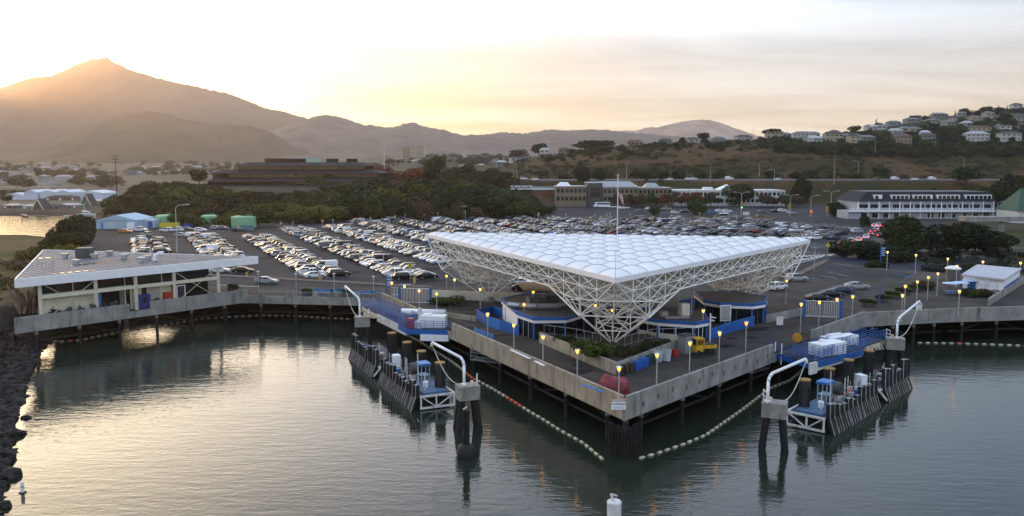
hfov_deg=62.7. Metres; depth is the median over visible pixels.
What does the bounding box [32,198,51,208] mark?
shore cottage
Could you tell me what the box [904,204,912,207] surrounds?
window
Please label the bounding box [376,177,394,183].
tree
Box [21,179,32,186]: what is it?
tree
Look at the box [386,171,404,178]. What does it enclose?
tree
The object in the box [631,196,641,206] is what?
tree
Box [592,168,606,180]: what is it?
tree
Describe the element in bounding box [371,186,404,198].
tree
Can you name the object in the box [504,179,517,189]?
tree
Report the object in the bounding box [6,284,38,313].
rock outcrop
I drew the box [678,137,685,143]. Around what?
tree
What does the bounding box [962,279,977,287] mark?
picnic table
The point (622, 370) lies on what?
wheelie bin
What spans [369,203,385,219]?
tree
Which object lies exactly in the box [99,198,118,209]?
shrub
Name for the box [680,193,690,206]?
tree
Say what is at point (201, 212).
tree
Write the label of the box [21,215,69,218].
jetty
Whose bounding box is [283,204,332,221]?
shrub
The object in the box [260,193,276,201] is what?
tree
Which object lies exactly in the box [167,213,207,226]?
shrub
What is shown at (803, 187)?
tree
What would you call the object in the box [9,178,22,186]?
tree
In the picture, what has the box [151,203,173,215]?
tree
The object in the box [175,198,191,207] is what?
tree
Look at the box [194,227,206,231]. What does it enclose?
parked hatchback
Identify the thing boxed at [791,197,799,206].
tree
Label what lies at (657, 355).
lamp post
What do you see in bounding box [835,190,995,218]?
inn building
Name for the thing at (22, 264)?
shrub
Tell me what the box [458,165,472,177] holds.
tree
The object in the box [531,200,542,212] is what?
tree
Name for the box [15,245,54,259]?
shrub
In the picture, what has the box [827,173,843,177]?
tree
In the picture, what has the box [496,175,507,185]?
tree
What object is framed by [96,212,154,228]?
shed
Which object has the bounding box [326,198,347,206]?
tree
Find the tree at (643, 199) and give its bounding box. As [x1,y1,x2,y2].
[636,193,647,203]
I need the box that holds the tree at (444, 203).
[430,198,457,217]
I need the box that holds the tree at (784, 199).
[779,195,789,204]
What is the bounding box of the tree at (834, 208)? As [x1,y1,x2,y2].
[826,202,845,215]
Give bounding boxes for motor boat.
[76,208,95,215]
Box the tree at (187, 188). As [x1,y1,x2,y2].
[158,185,198,194]
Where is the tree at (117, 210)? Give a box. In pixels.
[113,205,133,214]
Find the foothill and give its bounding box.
[0,111,345,162]
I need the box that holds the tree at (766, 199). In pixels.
[761,194,772,203]
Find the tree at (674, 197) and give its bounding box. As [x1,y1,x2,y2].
[669,191,679,206]
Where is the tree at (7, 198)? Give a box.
[0,195,13,202]
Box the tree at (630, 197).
[627,194,635,206]
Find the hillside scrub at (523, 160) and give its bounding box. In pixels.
[485,120,1023,178]
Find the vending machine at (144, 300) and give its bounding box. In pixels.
[138,293,150,309]
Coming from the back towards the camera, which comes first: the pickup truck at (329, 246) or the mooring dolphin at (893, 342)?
the pickup truck at (329, 246)
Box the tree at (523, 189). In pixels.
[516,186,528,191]
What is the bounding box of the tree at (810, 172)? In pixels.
[800,169,819,178]
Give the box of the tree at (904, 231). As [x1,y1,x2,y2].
[878,214,934,251]
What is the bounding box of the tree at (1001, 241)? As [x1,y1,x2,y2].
[979,230,1019,256]
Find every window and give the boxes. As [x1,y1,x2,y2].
[42,269,208,293]
[141,287,145,293]
[171,277,207,297]
[519,318,532,338]
[535,323,563,338]
[566,318,582,333]
[590,188,599,196]
[639,323,656,332]
[660,326,691,333]
[695,298,703,310]
[695,326,705,341]
[706,306,719,322]
[722,308,750,322]
[753,308,762,323]
[859,204,867,207]
[870,204,878,207]
[872,213,877,217]
[882,204,890,207]
[893,204,901,207]
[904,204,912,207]
[915,204,923,207]
[926,204,934,207]
[937,204,945,207]
[948,204,957,207]
[959,204,968,207]
[970,204,979,207]
[982,204,990,207]
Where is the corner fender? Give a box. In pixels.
[608,421,641,458]
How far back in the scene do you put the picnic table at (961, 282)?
155.30 m
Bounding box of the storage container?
[143,219,159,227]
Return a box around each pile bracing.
[19,307,235,343]
[248,304,363,315]
[440,341,620,430]
[629,363,790,429]
[861,324,940,335]
[946,321,1023,333]
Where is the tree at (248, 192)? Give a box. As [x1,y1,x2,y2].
[235,190,254,194]
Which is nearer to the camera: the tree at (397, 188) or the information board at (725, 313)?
the information board at (725, 313)
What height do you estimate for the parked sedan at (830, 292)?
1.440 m
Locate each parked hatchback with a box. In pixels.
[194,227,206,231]
[218,245,232,249]
[273,252,289,256]
[286,260,302,265]
[359,258,375,263]
[368,262,378,267]
[390,261,402,265]
[402,266,418,270]
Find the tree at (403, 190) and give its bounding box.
[399,188,409,193]
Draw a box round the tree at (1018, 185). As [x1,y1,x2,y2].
[1013,175,1023,191]
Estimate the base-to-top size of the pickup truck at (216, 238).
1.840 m
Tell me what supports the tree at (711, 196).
on the ground at (826, 191)
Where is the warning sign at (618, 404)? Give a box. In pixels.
[611,400,625,409]
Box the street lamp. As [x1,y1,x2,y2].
[175,204,188,251]
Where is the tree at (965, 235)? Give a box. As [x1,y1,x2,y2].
[921,221,995,259]
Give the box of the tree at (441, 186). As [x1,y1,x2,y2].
[425,181,452,191]
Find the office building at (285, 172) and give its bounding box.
[201,158,390,186]
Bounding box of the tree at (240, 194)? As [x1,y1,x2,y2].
[232,192,246,201]
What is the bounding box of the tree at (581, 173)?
[573,167,590,181]
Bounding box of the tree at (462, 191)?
[452,187,474,195]
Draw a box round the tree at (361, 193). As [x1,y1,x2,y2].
[341,189,370,201]
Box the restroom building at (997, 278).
[961,264,1021,293]
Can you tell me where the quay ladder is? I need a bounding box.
[124,311,128,338]
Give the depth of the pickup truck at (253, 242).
250.18 m
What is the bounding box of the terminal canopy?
[426,231,809,342]
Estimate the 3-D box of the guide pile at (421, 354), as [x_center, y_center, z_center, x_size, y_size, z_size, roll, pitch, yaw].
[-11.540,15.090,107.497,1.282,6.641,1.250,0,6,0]
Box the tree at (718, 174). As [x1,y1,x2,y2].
[713,170,725,177]
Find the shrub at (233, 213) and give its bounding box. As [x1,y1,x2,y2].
[222,211,241,215]
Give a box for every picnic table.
[942,282,958,293]
[953,281,968,292]
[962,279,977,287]
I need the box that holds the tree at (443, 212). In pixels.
[434,208,452,217]
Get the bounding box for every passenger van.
[185,232,200,235]
[196,244,217,251]
[201,233,215,236]
[315,260,337,269]
[318,241,334,247]
[336,240,353,245]
[373,233,386,237]
[373,254,394,260]
[774,222,786,225]
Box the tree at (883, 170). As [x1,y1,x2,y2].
[871,166,888,175]
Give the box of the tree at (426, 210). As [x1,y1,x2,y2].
[416,203,436,219]
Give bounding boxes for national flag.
[618,189,623,205]
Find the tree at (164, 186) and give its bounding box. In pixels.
[157,184,176,192]
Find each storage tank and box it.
[155,212,173,222]
[201,212,216,226]
[231,213,256,227]
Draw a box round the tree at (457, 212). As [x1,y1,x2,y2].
[449,206,466,219]
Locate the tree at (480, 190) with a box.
[465,185,488,195]
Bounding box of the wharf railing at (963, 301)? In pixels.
[881,298,987,305]
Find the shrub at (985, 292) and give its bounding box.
[973,288,999,296]
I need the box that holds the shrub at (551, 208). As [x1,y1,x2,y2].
[545,206,556,213]
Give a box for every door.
[98,293,101,306]
[967,281,975,288]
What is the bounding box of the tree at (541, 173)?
[533,170,549,178]
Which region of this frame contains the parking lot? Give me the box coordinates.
[81,205,1019,286]
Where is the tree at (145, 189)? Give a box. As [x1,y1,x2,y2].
[125,184,160,197]
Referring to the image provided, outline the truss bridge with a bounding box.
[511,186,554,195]
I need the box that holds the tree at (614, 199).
[610,193,618,203]
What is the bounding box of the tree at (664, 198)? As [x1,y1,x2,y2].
[658,194,669,206]
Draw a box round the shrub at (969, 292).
[960,288,980,297]
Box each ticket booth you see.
[501,293,586,339]
[634,283,709,341]
[693,290,767,323]
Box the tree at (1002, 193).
[990,180,1015,206]
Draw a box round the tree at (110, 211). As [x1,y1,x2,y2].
[103,209,116,214]
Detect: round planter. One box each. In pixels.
[227,284,238,290]
[301,288,312,296]
[340,289,352,296]
[858,298,878,307]
[875,294,891,302]
[884,291,902,298]
[894,287,913,295]
[908,284,923,291]
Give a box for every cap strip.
[510,349,530,358]
[582,384,603,391]
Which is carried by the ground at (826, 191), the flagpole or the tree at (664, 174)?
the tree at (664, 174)
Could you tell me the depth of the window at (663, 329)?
114.60 m
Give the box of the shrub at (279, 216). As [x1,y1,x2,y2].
[268,211,288,221]
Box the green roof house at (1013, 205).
[995,188,1023,222]
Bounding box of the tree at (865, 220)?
[859,215,871,225]
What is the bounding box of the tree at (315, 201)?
[299,196,324,205]
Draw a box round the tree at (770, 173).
[763,170,775,175]
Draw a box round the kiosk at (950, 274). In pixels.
[945,266,960,281]
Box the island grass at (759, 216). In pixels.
[535,214,772,219]
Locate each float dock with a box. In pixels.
[348,333,454,411]
[786,359,912,435]
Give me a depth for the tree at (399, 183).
416.84 m
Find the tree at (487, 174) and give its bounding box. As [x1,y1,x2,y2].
[477,170,494,181]
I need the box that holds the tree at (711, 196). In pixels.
[704,192,716,206]
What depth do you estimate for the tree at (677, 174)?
585.02 m
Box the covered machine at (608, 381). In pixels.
[599,374,630,394]
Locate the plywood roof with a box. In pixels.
[518,282,578,291]
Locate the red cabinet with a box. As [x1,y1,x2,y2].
[162,291,172,298]
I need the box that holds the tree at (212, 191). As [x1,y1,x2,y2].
[203,189,219,195]
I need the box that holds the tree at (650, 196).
[647,193,654,206]
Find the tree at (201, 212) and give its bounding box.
[198,208,218,216]
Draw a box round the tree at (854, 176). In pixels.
[850,173,864,178]
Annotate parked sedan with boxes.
[118,229,132,232]
[136,249,150,252]
[174,232,184,236]
[209,267,230,272]
[216,226,229,229]
[231,227,244,231]
[232,266,254,272]
[254,276,278,283]
[262,246,273,249]
[296,267,309,272]
[303,271,326,278]
[309,239,321,243]
[332,249,342,253]
[370,263,390,268]
[371,264,388,270]
[407,251,421,256]
[413,270,434,276]
[416,272,438,278]
[509,278,531,284]
[511,283,522,290]
[804,293,831,301]
[817,289,844,296]
[829,285,855,293]
[844,281,869,288]
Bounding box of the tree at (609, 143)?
[598,140,615,145]
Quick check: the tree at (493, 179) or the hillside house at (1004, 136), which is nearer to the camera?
the tree at (493, 179)
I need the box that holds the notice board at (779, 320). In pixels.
[777,317,782,324]
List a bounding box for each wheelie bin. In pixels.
[617,365,624,375]
[622,364,629,373]
[626,362,634,372]
[632,360,639,370]
[636,359,642,369]
[638,358,645,367]
[642,357,649,366]
[646,355,653,364]
[650,353,655,362]
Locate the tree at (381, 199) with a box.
[368,193,397,205]
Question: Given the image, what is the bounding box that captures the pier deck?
[22,279,1023,392]
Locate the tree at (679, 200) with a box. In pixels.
[677,196,684,206]
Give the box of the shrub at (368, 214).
[345,206,373,218]
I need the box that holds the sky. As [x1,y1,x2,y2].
[0,0,1023,136]
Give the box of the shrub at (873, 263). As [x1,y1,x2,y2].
[864,260,889,267]
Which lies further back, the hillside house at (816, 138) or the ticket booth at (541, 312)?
the hillside house at (816, 138)
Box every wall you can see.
[14,290,241,333]
[242,290,381,305]
[432,290,521,301]
[446,312,475,320]
[539,332,618,373]
[614,340,676,375]
[765,308,802,322]
[865,306,1023,326]
[987,277,1023,305]
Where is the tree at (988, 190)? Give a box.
[969,186,993,196]
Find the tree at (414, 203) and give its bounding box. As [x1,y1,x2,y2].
[404,194,427,212]
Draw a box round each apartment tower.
[397,146,403,159]
[404,146,409,160]
[410,145,417,160]
[418,145,424,158]
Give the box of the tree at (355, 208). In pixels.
[346,203,366,219]
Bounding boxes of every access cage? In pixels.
[470,344,497,362]
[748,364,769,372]
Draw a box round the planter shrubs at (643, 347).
[553,334,670,357]
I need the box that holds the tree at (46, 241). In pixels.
[37,230,58,247]
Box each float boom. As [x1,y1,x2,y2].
[53,315,348,341]
[408,334,603,459]
[639,368,802,458]
[918,342,1023,345]
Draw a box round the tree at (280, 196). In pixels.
[275,192,292,201]
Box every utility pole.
[111,159,118,198]
[833,161,834,184]
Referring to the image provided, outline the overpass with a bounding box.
[958,216,1023,231]
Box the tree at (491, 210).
[480,197,504,216]
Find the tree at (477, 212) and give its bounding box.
[468,207,485,217]
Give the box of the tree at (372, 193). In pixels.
[360,191,387,200]
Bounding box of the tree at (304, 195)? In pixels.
[293,193,308,201]
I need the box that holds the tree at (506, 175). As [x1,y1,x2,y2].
[499,172,512,178]
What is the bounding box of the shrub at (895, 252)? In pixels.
[864,244,914,262]
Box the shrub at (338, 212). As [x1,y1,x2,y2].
[328,206,352,220]
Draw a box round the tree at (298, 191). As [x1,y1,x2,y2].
[291,190,308,195]
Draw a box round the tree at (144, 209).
[132,204,155,216]
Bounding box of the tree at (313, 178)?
[304,174,323,186]
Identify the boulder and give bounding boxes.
[0,472,14,481]
[0,500,11,509]
[1,465,22,477]
[4,451,16,457]
[8,427,26,436]
[20,415,30,418]
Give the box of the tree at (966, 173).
[950,166,984,185]
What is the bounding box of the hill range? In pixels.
[272,115,729,160]
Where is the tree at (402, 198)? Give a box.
[398,192,407,202]
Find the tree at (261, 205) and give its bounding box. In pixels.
[249,202,270,210]
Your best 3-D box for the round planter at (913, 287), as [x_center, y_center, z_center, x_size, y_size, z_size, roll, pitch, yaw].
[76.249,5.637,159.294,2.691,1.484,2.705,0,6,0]
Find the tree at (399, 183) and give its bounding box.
[387,179,408,187]
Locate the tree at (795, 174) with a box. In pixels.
[788,171,801,178]
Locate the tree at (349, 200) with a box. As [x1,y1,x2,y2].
[345,196,369,205]
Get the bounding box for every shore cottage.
[3,203,23,207]
[22,204,33,208]
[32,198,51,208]
[46,195,79,199]
[50,204,65,208]
[63,203,83,207]
[80,194,98,204]
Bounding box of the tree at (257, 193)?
[247,191,272,194]
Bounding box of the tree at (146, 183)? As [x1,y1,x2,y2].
[138,180,156,189]
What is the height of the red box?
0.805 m
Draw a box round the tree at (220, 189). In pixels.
[210,188,233,190]
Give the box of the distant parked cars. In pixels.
[129,215,863,244]
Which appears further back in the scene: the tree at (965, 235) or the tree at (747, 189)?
the tree at (747, 189)
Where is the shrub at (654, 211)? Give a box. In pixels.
[649,207,659,214]
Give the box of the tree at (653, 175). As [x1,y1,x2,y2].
[648,173,657,178]
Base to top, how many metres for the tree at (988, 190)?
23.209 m
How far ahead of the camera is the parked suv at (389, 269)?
182.79 m
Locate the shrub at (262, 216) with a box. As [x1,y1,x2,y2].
[241,207,274,224]
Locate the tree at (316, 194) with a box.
[308,190,323,198]
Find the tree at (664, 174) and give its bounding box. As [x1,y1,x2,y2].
[657,170,669,181]
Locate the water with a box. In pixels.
[0,215,1023,515]
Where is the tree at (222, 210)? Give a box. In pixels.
[214,207,232,216]
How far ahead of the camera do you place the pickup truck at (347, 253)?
215.76 m
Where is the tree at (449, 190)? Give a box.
[441,185,458,194]
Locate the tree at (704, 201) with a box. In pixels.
[702,197,712,203]
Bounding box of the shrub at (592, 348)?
[569,338,615,357]
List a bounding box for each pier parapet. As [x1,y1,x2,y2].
[381,293,627,420]
[622,311,864,420]
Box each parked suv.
[131,242,148,247]
[133,247,150,251]
[140,231,152,236]
[152,246,170,250]
[153,248,171,253]
[159,227,173,231]
[172,227,183,231]
[227,251,244,255]
[266,247,283,251]
[271,250,283,255]
[276,254,287,259]
[278,255,297,260]
[283,257,302,263]
[292,250,310,254]
[295,264,316,270]
[305,257,319,262]
[321,266,343,270]
[327,268,350,276]
[329,246,346,250]
[348,245,364,248]
[355,256,373,262]
[364,259,384,266]
[379,266,399,272]
[381,267,403,274]
[383,243,399,248]
[392,272,413,280]
[393,245,407,250]
[397,262,414,266]
[416,246,427,250]
[419,253,433,259]
[422,254,438,260]
[423,248,434,252]
[426,255,442,261]
[429,250,447,255]
[430,256,448,263]
[767,281,787,290]
[784,273,808,281]
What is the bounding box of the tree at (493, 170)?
[486,167,498,175]
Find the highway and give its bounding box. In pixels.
[424,179,999,179]
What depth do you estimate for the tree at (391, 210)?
361.82 m
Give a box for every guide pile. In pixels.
[387,332,396,355]
[402,341,411,366]
[416,349,426,376]
[435,361,445,388]
[798,378,810,406]
[823,367,834,396]
[842,358,853,386]
[863,349,873,376]
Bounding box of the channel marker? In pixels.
[19,481,26,493]
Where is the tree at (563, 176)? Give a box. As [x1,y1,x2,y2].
[556,174,567,178]
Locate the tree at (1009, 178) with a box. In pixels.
[997,173,1019,204]
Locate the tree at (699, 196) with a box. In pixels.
[693,192,703,200]
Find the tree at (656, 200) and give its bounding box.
[651,197,659,206]
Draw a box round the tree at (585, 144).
[571,140,604,149]
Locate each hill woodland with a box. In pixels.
[538,107,1023,165]
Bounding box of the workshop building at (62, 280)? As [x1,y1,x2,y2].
[14,241,257,314]
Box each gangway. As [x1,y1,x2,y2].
[361,297,450,340]
[766,326,887,374]
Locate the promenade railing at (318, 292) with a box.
[266,291,375,297]
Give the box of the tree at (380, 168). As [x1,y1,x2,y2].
[373,165,389,177]
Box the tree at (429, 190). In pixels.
[405,183,434,194]
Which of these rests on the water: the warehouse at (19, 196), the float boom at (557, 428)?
the float boom at (557, 428)
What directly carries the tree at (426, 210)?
on the ground at (826, 191)
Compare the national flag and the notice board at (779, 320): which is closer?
the notice board at (779, 320)
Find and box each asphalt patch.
[393,279,445,283]
[469,324,485,326]
[568,369,592,373]
[686,353,716,357]
[717,344,734,347]
[745,327,768,330]
[766,327,782,329]
[804,273,833,275]
[816,265,842,267]
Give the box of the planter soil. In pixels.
[550,334,662,361]
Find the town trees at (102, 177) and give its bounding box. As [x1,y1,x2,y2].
[0,149,530,186]
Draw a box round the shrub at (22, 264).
[0,259,31,268]
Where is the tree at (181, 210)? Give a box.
[172,205,188,213]
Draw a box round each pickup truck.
[131,226,147,231]
[208,237,224,242]
[250,239,265,245]
[256,242,276,247]
[288,261,311,269]
[299,268,325,275]
[305,236,323,242]
[324,244,337,250]
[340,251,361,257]
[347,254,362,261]
[362,250,373,255]
[373,239,385,245]
[384,268,409,275]
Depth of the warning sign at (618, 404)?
82.28 m
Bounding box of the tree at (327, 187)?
[319,186,336,189]
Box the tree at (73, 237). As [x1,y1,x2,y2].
[51,231,93,249]
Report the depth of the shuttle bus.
465.97 m
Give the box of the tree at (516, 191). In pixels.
[500,188,527,196]
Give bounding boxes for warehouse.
[5,192,23,199]
[24,189,49,199]
[40,189,66,198]
[55,189,83,195]
[76,190,115,199]
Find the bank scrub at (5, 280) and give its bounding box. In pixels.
[0,252,35,300]
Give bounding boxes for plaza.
[831,262,1023,278]
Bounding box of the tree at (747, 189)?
[721,182,755,205]
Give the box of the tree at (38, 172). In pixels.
[34,167,42,178]
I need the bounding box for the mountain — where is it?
[0,57,306,145]
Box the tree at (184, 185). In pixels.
[173,183,191,186]
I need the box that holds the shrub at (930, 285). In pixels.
[912,281,936,288]
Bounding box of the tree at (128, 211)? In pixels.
[121,209,141,213]
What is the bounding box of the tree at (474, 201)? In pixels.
[451,193,490,211]
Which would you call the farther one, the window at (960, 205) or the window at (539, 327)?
the window at (960, 205)
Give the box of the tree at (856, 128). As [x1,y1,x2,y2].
[846,125,861,130]
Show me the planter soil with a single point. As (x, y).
(627, 340)
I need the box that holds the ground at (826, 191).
[0,107,1023,383]
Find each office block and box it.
[554,182,586,205]
[584,182,601,205]
[599,181,638,205]
[637,183,671,205]
[671,184,785,205]
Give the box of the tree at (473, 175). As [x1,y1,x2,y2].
[467,170,481,181]
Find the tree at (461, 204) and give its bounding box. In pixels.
[450,199,471,216]
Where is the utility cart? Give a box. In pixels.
[692,336,716,354]
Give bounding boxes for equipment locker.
[677,332,695,353]
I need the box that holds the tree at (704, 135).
[697,132,709,138]
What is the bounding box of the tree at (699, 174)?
[693,170,707,178]
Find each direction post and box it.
[386,274,391,291]
[880,247,884,260]
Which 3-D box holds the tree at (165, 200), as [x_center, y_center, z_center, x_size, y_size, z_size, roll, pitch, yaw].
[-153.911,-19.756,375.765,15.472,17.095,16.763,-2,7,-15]
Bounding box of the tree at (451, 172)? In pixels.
[441,169,455,179]
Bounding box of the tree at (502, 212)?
[498,203,515,216]
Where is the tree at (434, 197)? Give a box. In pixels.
[424,192,449,204]
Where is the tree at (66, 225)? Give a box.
[45,218,82,242]
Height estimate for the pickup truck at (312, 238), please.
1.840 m
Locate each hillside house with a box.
[0,178,9,184]
[8,172,20,176]
[28,167,41,171]
[38,179,52,184]
[39,174,49,179]
[51,182,65,185]
[55,175,72,180]
[85,175,93,178]
[126,172,137,174]
[496,160,506,167]
[509,156,524,163]
[540,148,549,157]
[557,147,568,153]
[626,140,642,145]
[658,138,672,143]
[685,137,699,142]
[711,136,725,142]
[734,135,752,139]
[764,131,783,138]
[791,131,812,137]
[798,136,807,140]
[807,136,823,141]
[822,132,842,141]
[846,134,860,143]
[860,135,875,140]
[867,125,876,129]
[877,124,886,129]
[885,120,901,126]
[888,128,902,133]
[890,134,911,143]
[899,126,908,131]
[902,117,920,123]
[906,127,921,131]
[918,133,935,138]
[919,130,930,133]
[924,118,939,123]
[929,113,947,117]
[935,117,947,121]
[941,120,954,125]
[946,116,956,120]
[956,111,965,116]
[959,121,973,126]
[962,131,990,141]
[965,115,982,120]
[968,125,991,130]
[980,111,994,116]
[996,131,1021,141]
[999,124,1012,129]
[1009,103,1023,108]
[1009,113,1023,118]
[1013,115,1023,120]
[1013,122,1023,128]
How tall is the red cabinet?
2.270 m
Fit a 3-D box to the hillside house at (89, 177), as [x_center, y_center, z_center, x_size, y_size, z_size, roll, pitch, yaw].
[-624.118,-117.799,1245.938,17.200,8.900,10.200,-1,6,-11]
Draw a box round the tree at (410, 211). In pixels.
[402,205,419,219]
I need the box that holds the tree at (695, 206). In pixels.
[686,198,707,214]
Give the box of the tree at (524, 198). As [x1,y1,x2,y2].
[519,196,536,204]
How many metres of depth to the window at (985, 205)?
371.69 m
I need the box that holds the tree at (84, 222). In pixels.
[68,214,96,238]
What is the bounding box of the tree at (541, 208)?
[531,203,548,215]
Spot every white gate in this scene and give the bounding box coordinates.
[398,286,431,303]
[802,299,842,318]
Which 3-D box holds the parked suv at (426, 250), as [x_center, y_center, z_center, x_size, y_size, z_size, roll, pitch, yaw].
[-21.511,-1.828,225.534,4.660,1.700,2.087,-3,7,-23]
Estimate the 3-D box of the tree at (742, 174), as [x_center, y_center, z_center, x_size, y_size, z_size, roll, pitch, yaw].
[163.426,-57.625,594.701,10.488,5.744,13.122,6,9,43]
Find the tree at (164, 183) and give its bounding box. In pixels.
[155,182,178,189]
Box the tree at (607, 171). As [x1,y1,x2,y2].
[599,168,613,177]
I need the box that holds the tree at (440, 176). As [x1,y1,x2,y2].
[434,172,452,180]
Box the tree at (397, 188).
[381,184,402,192]
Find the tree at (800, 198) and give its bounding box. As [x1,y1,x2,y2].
[794,195,804,206]
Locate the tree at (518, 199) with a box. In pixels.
[495,195,522,213]
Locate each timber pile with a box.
[34,331,38,348]
[77,325,81,344]
[117,320,121,338]
[155,315,158,332]
[190,310,193,327]
[223,305,225,322]
[260,303,262,319]
[294,304,296,320]
[329,305,331,321]
[448,339,451,357]
[472,349,474,369]
[498,361,501,383]
[529,376,532,399]
[564,393,568,417]
[605,412,609,439]
[638,414,642,440]
[679,398,684,423]
[716,383,720,407]
[748,371,752,393]
[777,360,780,381]
[891,325,894,334]
[911,324,914,342]
[931,323,935,341]
[959,322,963,340]
[994,321,997,339]
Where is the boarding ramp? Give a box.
[653,347,671,362]
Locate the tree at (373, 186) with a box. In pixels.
[355,182,393,193]
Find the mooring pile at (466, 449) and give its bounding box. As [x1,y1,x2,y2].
[457,406,474,459]
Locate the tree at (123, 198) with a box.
[118,191,151,205]
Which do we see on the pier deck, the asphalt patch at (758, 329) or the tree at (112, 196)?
the asphalt patch at (758, 329)
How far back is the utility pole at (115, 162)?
418.12 m
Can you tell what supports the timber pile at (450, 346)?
in the water
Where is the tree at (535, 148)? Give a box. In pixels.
[531,143,546,153]
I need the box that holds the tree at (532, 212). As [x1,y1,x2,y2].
[521,206,538,217]
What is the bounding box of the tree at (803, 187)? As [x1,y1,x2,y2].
[790,176,812,204]
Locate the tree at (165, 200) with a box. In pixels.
[152,195,182,216]
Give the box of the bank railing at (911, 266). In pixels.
[892,263,965,272]
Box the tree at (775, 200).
[770,196,778,206]
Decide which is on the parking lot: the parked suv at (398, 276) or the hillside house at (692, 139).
the parked suv at (398, 276)
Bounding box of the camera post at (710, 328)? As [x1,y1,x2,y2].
[709,313,715,341]
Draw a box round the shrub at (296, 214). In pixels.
[284,207,325,222]
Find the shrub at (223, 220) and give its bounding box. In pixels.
[206,215,232,225]
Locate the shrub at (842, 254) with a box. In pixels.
[828,247,851,256]
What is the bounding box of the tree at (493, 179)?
[487,174,498,182]
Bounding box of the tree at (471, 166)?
[464,163,476,174]
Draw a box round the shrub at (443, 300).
[427,295,464,304]
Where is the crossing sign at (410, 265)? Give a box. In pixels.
[407,263,412,280]
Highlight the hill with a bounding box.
[619,119,758,139]
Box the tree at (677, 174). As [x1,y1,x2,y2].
[671,170,686,178]
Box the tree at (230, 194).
[218,191,236,196]
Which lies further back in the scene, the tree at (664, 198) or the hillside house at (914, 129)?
the hillside house at (914, 129)
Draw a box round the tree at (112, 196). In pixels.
[108,195,119,198]
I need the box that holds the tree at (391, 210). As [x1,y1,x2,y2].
[379,204,404,217]
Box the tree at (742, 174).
[734,172,750,177]
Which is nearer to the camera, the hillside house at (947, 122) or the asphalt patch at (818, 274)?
the asphalt patch at (818, 274)
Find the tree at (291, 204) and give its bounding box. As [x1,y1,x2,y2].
[286,202,300,208]
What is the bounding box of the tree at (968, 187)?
[961,185,979,189]
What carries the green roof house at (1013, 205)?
on the ground at (826, 191)
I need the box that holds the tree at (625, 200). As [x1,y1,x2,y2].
[619,194,627,205]
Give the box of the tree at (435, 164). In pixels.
[423,155,446,180]
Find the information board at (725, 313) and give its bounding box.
[720,305,730,323]
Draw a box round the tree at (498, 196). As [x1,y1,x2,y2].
[483,192,512,215]
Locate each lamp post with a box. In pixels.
[485,312,489,336]
[512,323,515,347]
[541,335,545,360]
[575,348,579,387]
[616,366,621,399]
[654,352,659,383]
[687,341,692,372]
[717,331,721,361]
[744,321,748,352]
[799,303,802,332]
[818,300,821,326]
[900,294,904,321]
[957,290,961,316]
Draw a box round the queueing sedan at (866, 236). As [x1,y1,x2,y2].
[863,234,869,238]
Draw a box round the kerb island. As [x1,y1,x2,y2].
[209,218,829,288]
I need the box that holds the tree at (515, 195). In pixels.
[499,190,521,199]
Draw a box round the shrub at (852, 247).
[826,239,891,257]
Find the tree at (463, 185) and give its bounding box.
[454,182,479,188]
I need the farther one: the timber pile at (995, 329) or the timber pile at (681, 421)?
the timber pile at (995, 329)
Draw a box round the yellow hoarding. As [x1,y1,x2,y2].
[159,222,179,227]
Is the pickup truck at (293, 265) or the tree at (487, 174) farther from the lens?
the tree at (487, 174)
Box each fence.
[234,225,253,230]
[474,327,493,339]
[476,309,518,335]
[478,306,501,316]
[548,325,676,344]
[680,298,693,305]
[711,316,754,339]
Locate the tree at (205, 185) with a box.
[192,183,209,186]
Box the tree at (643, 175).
[637,170,650,180]
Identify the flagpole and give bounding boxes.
[606,174,629,234]
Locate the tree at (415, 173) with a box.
[402,167,429,178]
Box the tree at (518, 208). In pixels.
[504,201,531,217]
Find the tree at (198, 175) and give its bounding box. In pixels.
[189,169,207,183]
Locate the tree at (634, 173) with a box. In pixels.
[629,170,638,177]
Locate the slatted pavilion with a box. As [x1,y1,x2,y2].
[548,290,656,315]
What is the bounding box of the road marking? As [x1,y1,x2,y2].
[130,219,1020,286]
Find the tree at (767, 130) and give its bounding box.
[761,128,780,133]
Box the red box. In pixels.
[671,349,679,356]
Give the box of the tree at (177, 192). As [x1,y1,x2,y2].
[149,186,192,201]
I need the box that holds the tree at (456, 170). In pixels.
[453,167,462,176]
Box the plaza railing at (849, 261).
[826,257,891,263]
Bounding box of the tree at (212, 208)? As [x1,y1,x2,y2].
[205,203,217,210]
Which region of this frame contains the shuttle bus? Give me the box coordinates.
[594,202,609,207]
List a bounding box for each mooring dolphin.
[344,285,371,344]
[430,341,482,432]
[758,358,807,453]
[881,300,920,368]
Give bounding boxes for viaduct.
[0,187,55,196]
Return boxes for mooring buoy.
[607,493,621,515]
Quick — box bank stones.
[0,328,51,515]
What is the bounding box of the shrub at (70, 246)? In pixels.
[53,243,79,249]
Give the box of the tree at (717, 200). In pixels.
[713,198,722,206]
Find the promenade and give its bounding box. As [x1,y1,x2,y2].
[208,286,395,294]

